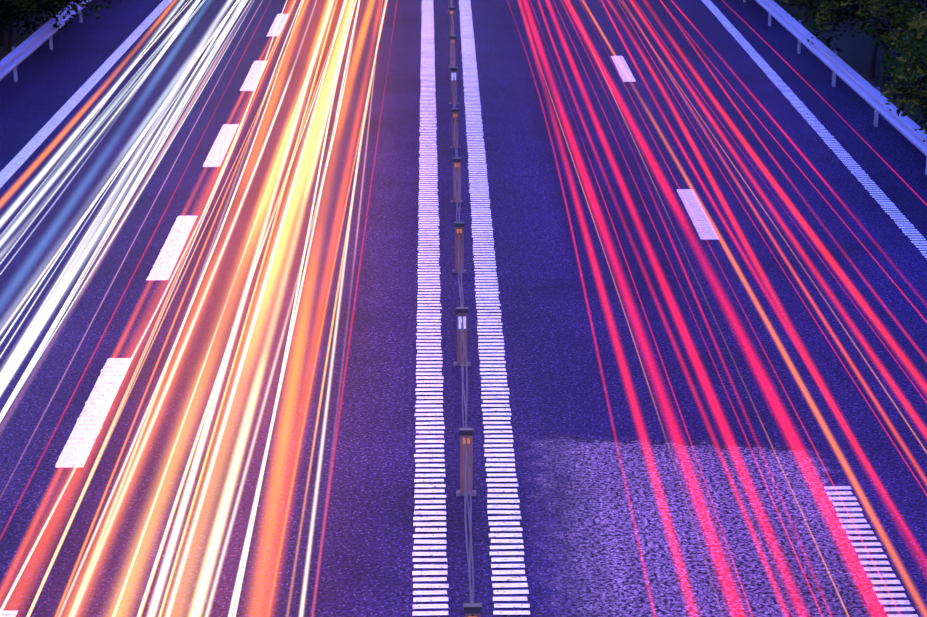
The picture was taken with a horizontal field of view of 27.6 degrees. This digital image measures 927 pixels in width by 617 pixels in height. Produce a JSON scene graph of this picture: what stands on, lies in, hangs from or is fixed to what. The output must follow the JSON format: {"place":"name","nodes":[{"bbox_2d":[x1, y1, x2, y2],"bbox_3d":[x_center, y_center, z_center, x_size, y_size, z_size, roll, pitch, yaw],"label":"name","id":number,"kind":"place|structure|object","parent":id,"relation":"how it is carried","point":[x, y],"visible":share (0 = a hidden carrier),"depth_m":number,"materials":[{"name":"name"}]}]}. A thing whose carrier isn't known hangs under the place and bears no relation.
{"place":"outdoors","nodes":[
{"label":"outdoors","id":0,"kind":"place"},
{"bbox_2d":[0,0,926,616],"bbox_3d":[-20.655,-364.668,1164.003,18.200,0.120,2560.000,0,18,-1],"label":"road asphalt","id":1,"kind":"structure","parent":0,"point":[696,424],"depth_m":24.42,"materials":[{"name":"grey asphalt"}]},
{"bbox_2d":[0,0,91,81],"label":"guardrail","id":2,"kind":"object","parent":1,"relation":"on","point":[14,58],"visible":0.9,"depth_m":40.68,"materials":[{"name":"metal"}]},
{"bbox_2d":[0,0,926,616],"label":"road markings","id":3,"kind":"object","parent":1,"relation":"on","point":[78,446],"depth_m":23.84,"materials":[{"name":"paint"}]},
{"bbox_2d":[447,0,481,616],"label":"median barrier","id":4,"kind":"object","parent":1,"relation":"on","point":[471,608],"depth_m":22.48,"materials":[{"name":"grey metal"}]},
{"bbox_2d":[743,0,926,174],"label":"guardrail","id":5,"kind":"object","parent":1,"relation":"on","point":[906,126],"depth_m":36.96,"materials":[{"name":"metal"}]},
{"bbox_2d":[0,0,926,131],"bbox_3d":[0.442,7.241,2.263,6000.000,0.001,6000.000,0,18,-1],"label":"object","id":6,"kind":"structure","parent":0,"point":[855,53],"depth_m":44.25,"materials":[{"name":"green plant"}]},
{"bbox_2d":[0,0,121,51],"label":"vegetation","id":7,"kind":"object","parent":6,"relation":"on","point":[21,7],"depth_m":42.99,"materials":[{"name":"green plant"}]},
{"bbox_2d":[775,0,926,141],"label":"vegetation","id":8,"kind":"object","parent":6,"relation":"on","point":[908,87],"depth_m":36.21,"materials":[{"name":"green plant"}]}
]}

